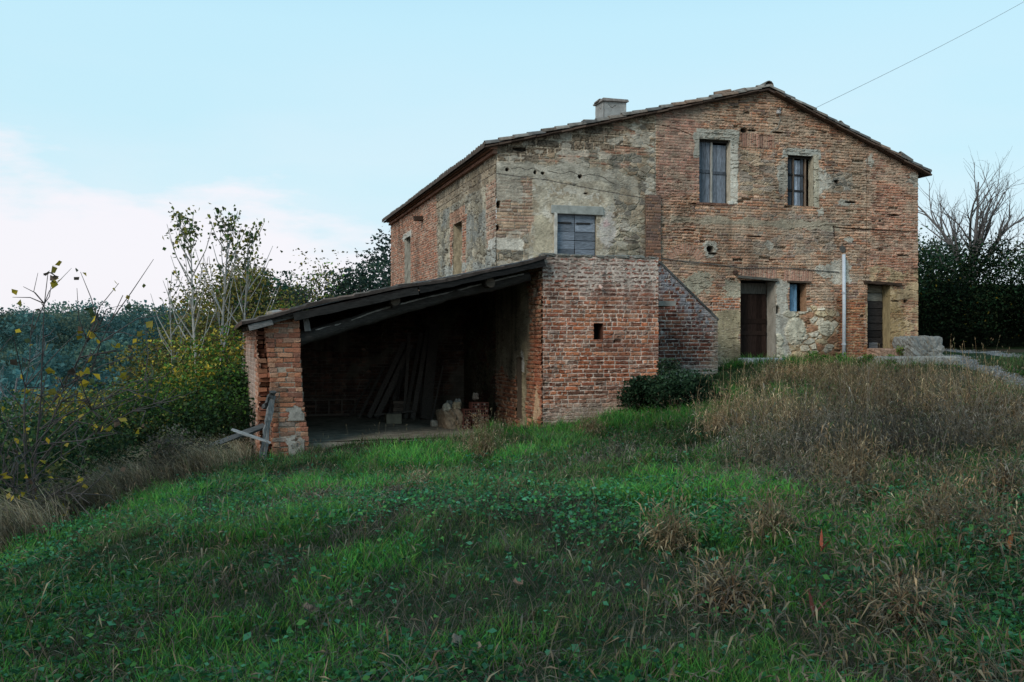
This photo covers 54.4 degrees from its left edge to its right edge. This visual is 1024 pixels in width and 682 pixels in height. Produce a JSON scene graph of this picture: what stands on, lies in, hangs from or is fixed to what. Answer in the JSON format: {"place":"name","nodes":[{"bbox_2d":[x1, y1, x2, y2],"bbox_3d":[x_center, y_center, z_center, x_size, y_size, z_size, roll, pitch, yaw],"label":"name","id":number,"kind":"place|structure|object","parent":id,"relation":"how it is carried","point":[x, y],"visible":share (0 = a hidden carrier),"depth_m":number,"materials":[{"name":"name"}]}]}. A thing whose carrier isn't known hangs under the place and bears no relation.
{"place":"outdoors","nodes":[
{"label":"outdoors","id":0,"kind":"place"},
{"bbox_2d":[471,415,479,421],"bbox_3d":[-0.779,1.601,20.643,0.176,0.129,0.270,0,0,-16],"label":"hollow brick","id":1,"kind":"object","parent":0,"point":[474,419],"visible":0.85,"depth_m":20.53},
{"bbox_2d":[468,408,478,414],"bbox_3d":[-0.792,1.468,20.651,0.177,0.129,0.266,0,0,-16],"label":"hollow brick","id":2,"kind":"object","parent":1,"relation":"on","point":[475,412],"visible":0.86,"depth_m":20.53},
{"bbox_2d":[469,402,479,408],"bbox_3d":[-0.780,1.333,20.655,0.174,0.131,0.266,0,0,-16],"label":"hollow brick","id":3,"kind":"object","parent":2,"relation":"on","point":[473,405],"visible":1,"depth_m":20.54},
{"bbox_2d":[472,393,478,399],"bbox_3d":[-0.776,1.172,21.100,0.136,0.162,0.137,0,0,-16],"label":"rubble stone","id":4,"kind":"object","parent":3,"relation":"on","point":[475,396],"visible":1,"depth_m":21.05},
{"bbox_2d":[480,415,488,421],"bbox_3d":[-0.596,1.604,20.683,0.178,0.130,0.267,0,0,-16],"label":"hollow brick","id":5,"kind":"object","parent":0,"point":[483,417],"visible":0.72,"depth_m":20.56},
{"bbox_2d":[479,408,487,414],"bbox_3d":[-0.610,1.468,20.684,0.177,0.132,0.270,0,0,-16],"label":"hollow brick","id":6,"kind":"object","parent":5,"relation":"on","point":[483,411],"visible":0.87,"depth_m":20.56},
{"bbox_2d":[480,402,488,408],"bbox_3d":[-0.604,1.333,20.693,0.177,0.130,0.269,0,0,-16],"label":"hollow brick","id":7,"kind":"object","parent":6,"relation":"on","point":[483,405],"visible":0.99,"depth_m":20.56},
{"bbox_2d":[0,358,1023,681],"bbox_3d":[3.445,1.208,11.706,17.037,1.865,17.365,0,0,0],"label":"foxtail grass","id":8,"kind":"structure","parent":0,"point":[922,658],"depth_m":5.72,"materials":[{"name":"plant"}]},
{"bbox_2d":[231,428,270,443],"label":"broken plank","id":9,"kind":"object","parent":8,"relation":"on","point":[249,435],"visible":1,"depth_m":16.93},
{"bbox_2d":[0,329,1023,681],"bbox_3d":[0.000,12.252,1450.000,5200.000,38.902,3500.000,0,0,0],"label":"ground","id":10,"kind":"structure","parent":0,"point":[520,601],"depth_m":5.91,"materials":[{"name":"plant"}]},
{"bbox_2d":[0,326,55,448],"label":"pale sapling","id":11,"kind":"object","parent":10,"relation":"on","point":[15,390],"visible":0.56,"depth_m":15.04,"materials":[{"name":"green plant"}]},
{"bbox_2d":[0,402,107,514],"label":"shrub","id":12,"kind":"object","parent":10,"relation":"on","point":[44,479],"visible":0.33,"depth_m":11.66,"materials":[{"name":"green plant"}]},
{"bbox_2d":[0,377,156,451],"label":"bush","id":13,"kind":"object","parent":10,"relation":"on","point":[65,392],"visible":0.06,"depth_m":21.89,"materials":[{"name":"green plant"}]},
{"bbox_2d":[0,391,167,492],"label":"shrub","id":14,"kind":"object","parent":10,"relation":"on","point":[32,432],"visible":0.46,"depth_m":13.87,"materials":[{"name":"green plant"}]},
{"bbox_2d":[28,386,165,474],"bbox_3d":[-8.449,2.171,18.997,4.057,2.595,3.843,0,0,0],"label":"shrub","id":15,"kind":"object","parent":10,"relation":"on","point":[68,407],"visible":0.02,"depth_m":18.99,"materials":[{"name":"green plant"}]},
{"bbox_2d":[0,259,196,524],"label":"bare sapling","id":16,"kind":"object","parent":10,"relation":"on","point":[91,334],"visible":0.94,"depth_m":10.51,"materials":[{"name":"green plant"}]},
{"bbox_2d":[39,392,174,432],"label":"shrub","id":17,"kind":"object","parent":10,"relation":"on","point":[81,410],"depth_m":22.71,"materials":[{"name":"green plant"}]},
{"bbox_2d":[12,383,225,476],"bbox_3d":[-7.303,1.841,18.275,3.920,2.109,3.777,0,0,0],"label":"shrub","id":18,"kind":"object","parent":10,"relation":"on","point":[148,418],"visible":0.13,"depth_m":18.29,"materials":[{"name":"green plant"}]},
{"bbox_2d":[5,422,235,509],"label":"undergrowth","id":19,"kind":"object","parent":10,"relation":"on","point":[64,464],"depth_m":12.86,"materials":[{"name":"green plant"}]},
{"bbox_2d":[0,298,251,433],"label":"woodland","id":20,"kind":"object","parent":10,"relation":"on","point":[12,321],"visible":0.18,"depth_m":243.12,"materials":[{"name":"green plant"}]},
{"bbox_2d":[0,433,269,562],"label":"dead grass","id":21,"kind":"structure","parent":10,"relation":"on","point":[10,520],"depth_m":12.28,"materials":[{"name":"plant"}]},
{"bbox_2d":[202,423,264,447],"bbox_3d":[-4.834,1.677,16.933,1.414,0.480,0.134,0,0,-42],"label":"broken plank","id":22,"kind":"object","parent":21,"relation":"on","point":[252,430],"visible":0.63,"depth_m":17.07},
{"bbox_2d":[75,344,224,420],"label":"shrub","id":23,"kind":"object","parent":10,"relation":"on","point":[129,370],"visible":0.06,"depth_m":26.68,"materials":[{"name":"green plant"}]},
{"bbox_2d":[65,370,263,466],"bbox_3d":[-6.399,1.657,18.770,3.916,2.186,3.110,0,0,0],"label":"shrub","id":24,"kind":"object","parent":10,"relation":"on","point":[206,422],"visible":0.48,"depth_m":18.98,"materials":[{"name":"green plant"}]},
{"bbox_2d":[112,376,216,432],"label":"shrub","id":25,"kind":"object","parent":10,"relation":"on","point":[148,393],"visible":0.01,"depth_m":24.43,"materials":[{"name":"green plant"}]},
{"bbox_2d":[102,318,228,412],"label":"shrub","id":26,"kind":"object","parent":10,"relation":"on","point":[174,351],"visible":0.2,"depth_m":26.62,"materials":[{"name":"green plant"}]},
{"bbox_2d":[142,270,200,405],"bbox_3d":[-8.904,1.097,25.972,1.085,5.934,1.302,0,0,-39],"label":"poplar tree","id":27,"kind":"object","parent":10,"relation":"on","point":[169,291],"visible":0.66,"depth_m":26.05,"materials":[{"name":"green plant"}]},
{"bbox_2d":[114,292,240,423],"bbox_3d":[-9.070,1.366,29.927,4.954,5.660,4.951,0,0,0],"label":"shrub","id":28,"kind":"object","parent":10,"relation":"on","point":[188,326],"visible":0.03,"depth_m":29.85,"materials":[{"name":"green plant"}]},
{"bbox_2d":[127,424,233,473],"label":"shrub","id":29,"kind":"object","parent":10,"relation":"on","point":[167,439],"visible":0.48,"depth_m":15.88,"materials":[{"name":"green plant"}]},
{"bbox_2d":[137,325,244,437],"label":"shrub","id":30,"kind":"object","parent":10,"relation":"on","point":[196,365],"visible":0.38,"depth_m":22.13,"materials":[{"name":"green plant"}]},
{"bbox_2d":[162,202,220,385],"bbox_3d":[-7.716,0.048,23.810,1.408,6.762,1.284,0,0,0],"label":"poplar tree","id":31,"kind":"object","parent":10,"relation":"on","point":[186,232],"visible":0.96,"depth_m":23.94,"materials":[{"name":"green plant"}]},
{"bbox_2d":[172,356,260,444],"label":"shrub","id":32,"kind":"object","parent":10,"relation":"on","point":[235,379],"visible":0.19,"depth_m":21.32,"materials":[{"name":"green plant"}]},
{"bbox_2d":[129,336,307,437],"bbox_3d":[-6.870,1.504,24.057,4.210,3.297,3.820,0,0,0],"label":"shrub","id":33,"kind":"object","parent":10,"relation":"on","point":[235,361],"visible":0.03,"depth_m":23.96,"materials":[{"name":"green plant"}]},
{"bbox_2d":[192,203,250,430],"bbox_3d":[-7.118,0.001,24.653,1.353,6.799,1.679,0,0,-37],"label":"poplar tree","id":34,"kind":"object","parent":10,"relation":"on","point":[231,226],"visible":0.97,"depth_m":24.59,"materials":[{"name":"green plant"}]},
{"bbox_2d":[152,289,295,364],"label":"shrub","id":35,"kind":"object","parent":10,"relation":"on","point":[189,310],"visible":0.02,"depth_m":32.23,"materials":[{"name":"green plant"}]},
{"bbox_2d":[173,251,299,370],"bbox_3d":[-7.853,0.568,29.136,3.393,6.357,3.634,0,0,0],"label":"autumn tree","id":36,"kind":"object","parent":10,"relation":"on","point":[263,294],"visible":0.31,"depth_m":28.53,"materials":[{"name":"green plant"}]},
{"bbox_2d":[213,218,282,380],"bbox_3d":[-6.522,0.069,25.198,1.691,6.347,1.420,0,0,29],"label":"poplar tree","id":37,"kind":"object","parent":10,"relation":"on","point":[251,242],"visible":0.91,"depth_m":25.16,"materials":[{"name":"green plant"}]},
{"bbox_2d":[213,270,309,346],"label":"autumn tree","id":38,"kind":"object","parent":10,"relation":"on","point":[281,284],"visible":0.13,"depth_m":60.67,"materials":[{"name":"green plant"}]},
{"bbox_2d":[259,396,275,458],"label":"broken plank","id":39,"kind":"object","parent":10,"relation":"on","point":[269,415],"visible":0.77,"depth_m":17.20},
{"bbox_2d":[261,390,276,408],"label":"broken plank","id":40,"kind":"object","parent":39,"relation":"on","point":[271,395],"visible":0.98,"depth_m":17.32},
{"bbox_2d":[232,248,347,348],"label":"shrub","id":41,"kind":"object","parent":10,"relation":"on","point":[312,293],"visible":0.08,"depth_m":33.41,"materials":[{"name":"green plant"}]},
{"bbox_2d":[280,271,340,308],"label":"oak tree","id":42,"kind":"object","parent":10,"relation":"on","point":[304,293],"visible":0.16,"depth_m":43.33,"materials":[{"name":"green plant"}]},
{"bbox_2d":[303,602,319,611],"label":"fallen leaf","id":43,"kind":"object","parent":10,"relation":"on","point":[313,608],"visible":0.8,"depth_m":5.36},
{"bbox_2d":[236,479,403,523],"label":"dry grass clump","id":44,"kind":"object","parent":10,"relation":"on","point":[322,493],"visible":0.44,"depth_m":8.87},
{"bbox_2d":[316,248,390,299],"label":"oak tree","id":45,"kind":"object","parent":10,"relation":"on","point":[345,285],"visible":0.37,"depth_m":40.46,"materials":[{"name":"green plant"}]},
{"bbox_2d":[351,226,390,292],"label":"oak tree","id":46,"kind":"object","parent":10,"relation":"on","point":[376,257],"visible":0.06,"depth_m":44.50,"materials":[{"name":"green plant"}]},
{"bbox_2d":[234,255,548,457],"bbox_3d":[-2.942,0.988,21.085,5.598,5.225,6.802,0,0,-16],"label":"lean to shed","id":47,"kind":"object","parent":10,"relation":"on","point":[343,347],"visible":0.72,"depth_m":20.20,"materials":[{"name":"brick"}]},
{"bbox_2d":[303,399,358,415],"bbox_3d":[-4.405,1.590,23.815,1.534,0.401,0.045,0,0,-16],"label":"wooden ladder","id":48,"kind":"object","parent":47,"relation":"on","point":[328,414],"visible":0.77,"depth_m":23.81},
{"bbox_2d":[348,375,373,416],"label":"timber plank","id":49,"kind":"object","parent":47,"relation":"on","point":[371,378],"visible":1,"depth_m":23.79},
{"bbox_2d":[358,367,383,416],"bbox_3d":[-3.367,1.224,23.830,0.084,1.198,0.963,0,0,32],"label":"timber plank","id":50,"kind":"object","parent":47,"relation":"on","point":[371,391],"visible":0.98,"depth_m":23.81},
{"bbox_2d":[366,342,405,417],"bbox_3d":[-3.000,0.924,23.820,0.128,1.829,1.350,0,0,35],"label":"timber plank","id":51,"kind":"object","parent":47,"relation":"on","point":[386,380],"visible":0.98,"depth_m":23.77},
{"bbox_2d":[384,413,401,423],"bbox_3d":[-2.607,1.712,21.842,0.349,0.238,0.276,0,0,-16],"label":"concrete block","id":52,"kind":"object","parent":47,"relation":"on","point":[393,418],"depth_m":21.73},
{"bbox_2d":[374,344,412,418],"bbox_3d":[-2.824,0.949,23.812,0.145,1.783,1.422,0,0,32],"label":"timber plank","id":53,"kind":"object","parent":47,"relation":"on","point":[388,392],"visible":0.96,"depth_m":23.71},
{"bbox_2d":[374,410,413,415],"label":"timber plank","id":54,"kind":"object","parent":47,"relation":"on","point":[401,412],"visible":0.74,"depth_m":22.98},
{"bbox_2d":[388,371,404,412],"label":"timber plank","id":55,"kind":"object","parent":47,"relation":"on","point":[395,395],"visible":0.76,"depth_m":23.78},
{"bbox_2d":[383,348,415,409],"bbox_3d":[-2.780,1.001,23.946,0.080,1.652,1.300,0,0,39],"label":"timber plank","id":56,"kind":"object","parent":47,"relation":"on","point":[410,357],"visible":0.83,"depth_m":24.09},
{"bbox_2d":[397,354,401,400],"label":"timber plank","id":57,"kind":"object","parent":47,"relation":"on","point":[399,381],"visible":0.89,"depth_m":23.77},
{"bbox_2d":[391,400,411,417],"bbox_3d":[-2.623,1.606,23.497,0.483,0.398,0.359,0,0,-16],"label":"board stack","id":58,"kind":"object","parent":47,"relation":"on","point":[397,406],"visible":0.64,"depth_m":23.33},
{"bbox_2d":[402,332,410,417],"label":"timber plank","id":59,"kind":"object","parent":47,"relation":"on","point":[407,368],"visible":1,"depth_m":23.80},
{"bbox_2d":[403,332,422,418],"bbox_3d":[-2.346,0.798,23.724,0.102,2.036,1.524,0,0,9],"label":"timber plank","id":60,"kind":"object","parent":47,"relation":"on","point":[420,336],"visible":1,"depth_m":23.70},
{"bbox_2d":[410,328,428,418],"bbox_3d":[-2.175,0.748,23.712,0.116,2.142,1.615,0,0,8],"label":"timber plank","id":61,"kind":"object","parent":47,"relation":"on","point":[419,379],"visible":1,"depth_m":23.65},
{"bbox_2d":[420,337,422,418],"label":"timber plank","id":62,"kind":"object","parent":47,"relation":"on","point":[421,382],"visible":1,"depth_m":23.40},
{"bbox_2d":[421,323,439,419],"bbox_3d":[-1.942,0.701,23.671,0.244,2.268,1.681,0,0,3],"label":"timber plank","id":63,"kind":"object","parent":47,"relation":"on","point":[429,380],"visible":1,"depth_m":23.62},
{"bbox_2d":[430,420,437,426],"bbox_3d":[-1.640,1.742,20.928,0.163,0.178,0.180,0,0,-16],"label":"floor stone","id":64,"kind":"object","parent":47,"relation":"on","point":[433,423],"visible":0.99,"depth_m":20.86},
{"bbox_2d":[431,365,443,419],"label":"timber plank","id":65,"kind":"object","parent":47,"relation":"on","point":[437,392],"visible":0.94,"depth_m":23.21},
{"bbox_2d":[462,422,470,428],"bbox_3d":[-0.960,1.737,20.573,0.176,0.132,0.270,0,0,-16],"label":"hollow brick","id":66,"kind":"object","parent":47,"relation":"on","point":[465,425],"visible":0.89,"depth_m":20.45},
{"bbox_2d":[462,416,470,421],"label":"hollow brick","id":67,"kind":"object","parent":66,"relation":"on","point":[466,419],"visible":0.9,"depth_m":20.44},
{"bbox_2d":[461,408,471,415],"bbox_3d":[-0.938,1.468,20.568,0.175,0.133,0.267,0,0,-16],"label":"hollow brick","id":68,"kind":"object","parent":67,"relation":"on","point":[466,412],"visible":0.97,"depth_m":20.45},
{"bbox_2d":[371,476,428,500],"bbox_3d":[-1.148,1.542,10.026,0.669,0.361,0.827,0,0,-20],"label":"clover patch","id":69,"kind":"object","parent":10,"relation":"on","point":[393,486],"visible":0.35,"depth_m":10.01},
{"bbox_2d":[389,462,456,489],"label":"dry grass clump","id":70,"kind":"object","parent":10,"relation":"on","point":[425,476],"visible":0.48,"depth_m":10.91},
{"bbox_2d":[436,408,463,437],"bbox_3d":[-1.276,1.742,20.903,0.558,0.804,1.002,0,0,-16],"label":"rubble heap","id":71,"kind":"object","parent":10,"relation":"on","point":[444,419],"visible":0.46,"depth_m":20.50,"materials":[{"name":"stone"}]},
{"bbox_2d":[442,403,451,410],"bbox_3d":[-1.355,1.378,20.669,0.197,0.198,0.205,0,0,-16],"label":"rubble stone","id":72,"kind":"object","parent":71,"relation":"on","point":[446,406],"visible":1,"depth_m":20.59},
{"bbox_2d":[452,402,460,408],"bbox_3d":[-1.149,1.349,20.672,0.206,0.192,0.187,0,0,-16],"label":"rubble stone","id":73,"kind":"object","parent":71,"relation":"on","point":[455,405],"visible":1,"depth_m":20.60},
{"bbox_2d":[447,633,461,647],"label":"fallen leaf","id":74,"kind":"object","parent":10,"relation":"on","point":[456,636],"visible":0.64,"depth_m":4.67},
{"bbox_2d":[450,408,518,459],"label":"dry grass clump","id":75,"kind":"object","parent":10,"relation":"on","point":[489,444],"visible":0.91,"depth_m":14.54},
{"bbox_2d":[0,390,1023,681],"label":"clover cover","id":76,"kind":"object","parent":10,"relation":"on","point":[992,616],"visible":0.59,"depth_m":6.12,"materials":[{"name":"green plant"}]},
{"bbox_2d":[513,578,522,585],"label":"fallen leaf","id":77,"kind":"object","parent":10,"relation":"on","point":[516,581],"visible":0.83,"depth_m":5.62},
{"bbox_2d":[559,406,613,437],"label":"dry grass clump","id":78,"kind":"object","parent":10,"relation":"on","point":[591,426],"visible":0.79,"depth_m":16.11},
{"bbox_2d":[495,253,718,427],"bbox_3d":[2.410,0.227,21.023,4.842,3.946,3.423,0,0,-16],"label":"brick stair landing","id":79,"kind":"object","parent":10,"relation":"on","point":[609,324],"visible":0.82,"depth_m":19.29,"materials":[{"name":"brick"}]},
{"bbox_2d":[541,433,690,474],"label":"dry grass clump","id":80,"kind":"object","parent":10,"relation":"on","point":[617,452],"visible":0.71,"depth_m":12.08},
{"bbox_2d":[382,80,931,421],"bbox_3d":[2.922,-1.712,30.491,11.639,9.023,14.897,0,0,-16],"label":"farmhouse","id":81,"kind":"object","parent":10,"relation":"on","point":[765,218],"visible":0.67,"depth_m":23.82,"materials":[{"name":"brick"}]},
{"bbox_2d":[404,236,410,282],"bbox_3d":[-3.174,-2.350,32.514,0.488,2.100,1.170,0,0,-16],"label":"side window","id":82,"kind":"structure","parent":81,"relation":"in","point":[407,265],"depth_m":32.99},
{"bbox_2d":[453,220,461,274],"bbox_3d":[-1.179,-2.180,25.633,0.458,1.760,1.060,0,0,-16],"label":"side window","id":83,"kind":"structure","parent":81,"relation":"in","point":[457,228],"depth_m":26.06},
{"bbox_2d":[551,205,603,254],"bbox_3d":[1.446,-1.875,22.602,1.272,2.362,0.271,0,0,-16],"label":"window","id":84,"kind":"structure","parent":81,"relation":"in","point":[575,227],"depth_m":22.58,"materials":[{"name":"wood"}]},
{"bbox_2d":[696,138,733,205],"bbox_3d":[4.765,-3.983,23.619,0.987,1.566,0.341,0,0,-16],"label":"window","id":85,"kind":"structure","parent":81,"relation":"in","point":[713,153],"depth_m":23.66,"materials":[{"name":"glass"}]},
{"bbox_2d":[733,270,777,357],"bbox_3d":[5.755,-0.535,23.983,1.185,2.282,0.556,0,0,-16],"label":"door","id":86,"kind":"structure","parent":81,"relation":"in","point":[753,321],"depth_m":24.19,"materials":[{"name":"wood"}]},
{"bbox_2d":[787,280,811,310],"bbox_3d":[6.910,-1.084,24.258,0.650,0.761,0.396,0,0,-16],"label":"window","id":87,"kind":"structure","parent":81,"relation":"in","point":[794,285],"depth_m":24.27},
{"bbox_2d":[787,155,812,205],"bbox_3d":[6.954,-3.890,24.270,0.733,1.231,0.278,0,0,-16],"label":"window","id":88,"kind":"structure","parent":81,"relation":"in","point":[797,164],"depth_m":24.31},
{"bbox_2d":[863,281,901,347],"bbox_3d":[9.171,-0.596,24.938,1.094,1.803,0.480,0,0,-16],"label":"door","id":89,"kind":"structure","parent":81,"relation":"in","point":[878,319],"depth_m":25.04,"materials":[{"name":"wood"}]},
{"bbox_2d":[816,2,1022,107],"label":"overhead wire","id":90,"kind":"object","parent":81,"relation":"attached to","point":[920,56],"visible":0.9,"depth_m":25.61,"materials":[{"name":"metal"}]},
{"bbox_2d":[616,358,728,411],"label":"laurel bush","id":91,"kind":"object","parent":10,"relation":"on","point":[644,390],"visible":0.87,"depth_m":18.52,"materials":[{"name":"green plant"}]},
{"bbox_2d":[625,486,722,559],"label":"dry grass clump","id":92,"kind":"object","parent":10,"relation":"on","point":[668,534],"visible":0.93,"depth_m":6.78,"materials":[{"name":"plant"}]},
{"bbox_2d":[650,546,811,626],"bbox_3d":[1.190,1.317,5.388,0.908,0.446,0.706,0,0,0],"label":"dry grass clump","id":93,"kind":"object","parent":10,"relation":"on","point":[720,586],"visible":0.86,"depth_m":5.37,"materials":[{"name":"plant"}]},
{"bbox_2d":[738,357,784,364],"bbox_3d":[5.889,0.525,23.743,1.073,0.258,0.867,0,0,-16],"label":"stone threshold","id":94,"kind":"object","parent":10,"relation":"on","point":[759,359],"visible":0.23,"depth_m":23.32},
{"bbox_2d":[715,483,820,546],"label":"dry grass clump","id":95,"kind":"object","parent":10,"relation":"on","point":[775,516],"visible":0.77,"depth_m":6.97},
{"bbox_2d":[666,445,915,496],"bbox_3d":[2.548,1.206,9.087,2.309,0.530,1.616,0,0,0],"label":"dry grass clump","id":96,"kind":"object","parent":10,"relation":"on","point":[795,473],"visible":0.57,"depth_m":9.08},
{"bbox_2d":[808,589,831,616],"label":"dock plant","id":97,"kind":"object","parent":10,"relation":"on","point":[812,603],"visible":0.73,"depth_m":5.07,"materials":[{"name":"brown plant"}]},
{"bbox_2d":[804,351,846,362],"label":"weed bush","id":98,"kind":"object","parent":10,"relation":"on","point":[814,353],"visible":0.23,"depth_m":23.79,"materials":[{"name":"green plant"}]},
{"bbox_2d":[820,528,832,550],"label":"dock plant","id":99,"kind":"object","parent":10,"relation":"on","point":[821,539],"visible":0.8,"depth_m":6.35,"materials":[{"name":"red plant"}]},
{"bbox_2d":[669,338,1023,475],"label":"dry weeds","id":100,"kind":"object","parent":10,"relation":"on","point":[988,409],"visible":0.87,"depth_m":11.91,"materials":[{"name":"brown plant"}]},
{"bbox_2d":[793,421,904,500],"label":"dry grass clump","id":101,"kind":"object","parent":10,"relation":"on","point":[854,460],"visible":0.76,"depth_m":9.00,"materials":[{"name":"plant"}]},
{"bbox_2d":[852,354,897,365],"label":"weed bush","id":102,"kind":"object","parent":10,"relation":"on","point":[866,356],"visible":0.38,"depth_m":23.50,"materials":[{"name":"green plant"}]},
{"bbox_2d":[896,346,904,355],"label":"weed bush","id":103,"kind":"object","parent":10,"relation":"on","point":[899,349],"visible":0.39,"depth_m":24.41,"materials":[{"name":"green plant"}]},
{"bbox_2d":[857,356,960,364],"bbox_3d":[9.626,0.508,24.135,2.480,0.289,0.816,0,0,-16],"label":"stone step","id":104,"kind":"object","parent":10,"relation":"on","point":[941,359],"visible":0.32,"depth_m":23.80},
{"bbox_2d":[866,348,899,355],"bbox_3d":[9.164,0.315,24.750,0.825,0.281,0.689,0,0,-16],"label":"brick threshold","id":105,"kind":"object","parent":104,"relation":"on","point":[878,350],"visible":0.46,"depth_m":24.43,"materials":[{"name":"brick"}]},
{"bbox_2d":[892,335,944,355],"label":"stone block","id":106,"kind":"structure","parent":104,"relation":"on","point":[919,345],"depth_m":24.26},
{"bbox_2d":[832,552,990,642],"bbox_3d":[2.031,1.290,5.088,0.774,0.473,0.836,0,0,27],"label":"dry grass clump","id":107,"kind":"object","parent":10,"relation":"on","point":[903,589],"visible":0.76,"depth_m":4.99,"materials":[{"name":"plant"}]},
{"bbox_2d":[847,465,1023,541],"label":"dry grass clump","id":108,"kind":"object","parent":10,"relation":"on","point":[944,485],"visible":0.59,"depth_m":7.18,"materials":[{"name":"plant"}]},
{"bbox_2d":[918,236,991,287],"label":"leafy tree","id":109,"kind":"object","parent":10,"relation":"on","point":[941,246],"visible":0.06,"depth_m":51.19,"materials":[{"name":"green plant"}]},
{"bbox_2d":[917,223,1023,346],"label":"hedge","id":110,"kind":"object","parent":10,"relation":"on","point":[984,312],"visible":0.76,"depth_m":33.34,"materials":[{"name":"green plant"}]},
{"bbox_2d":[918,148,1023,283],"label":"bare tree","id":111,"kind":"object","parent":10,"relation":"on","point":[983,221],"visible":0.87,"depth_m":39.56,"materials":[{"name":"grey plant"}]},
{"bbox_2d":[942,433,1023,509],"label":"dry grass clump","id":112,"kind":"object","parent":10,"relation":"on","point":[1006,470],"visible":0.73,"depth_m":8.04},
{"bbox_2d":[0,0,1023,320],"label":"sky","id":113,"kind":"structure","parent":0,"point":[318,120],"materials":[{"name":"blue"}]},
{"bbox_2d":[945,348,1023,386],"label":"gravel track","id":114,"kind":"structure","parent":0,"point":[976,362],"depth_m":25.24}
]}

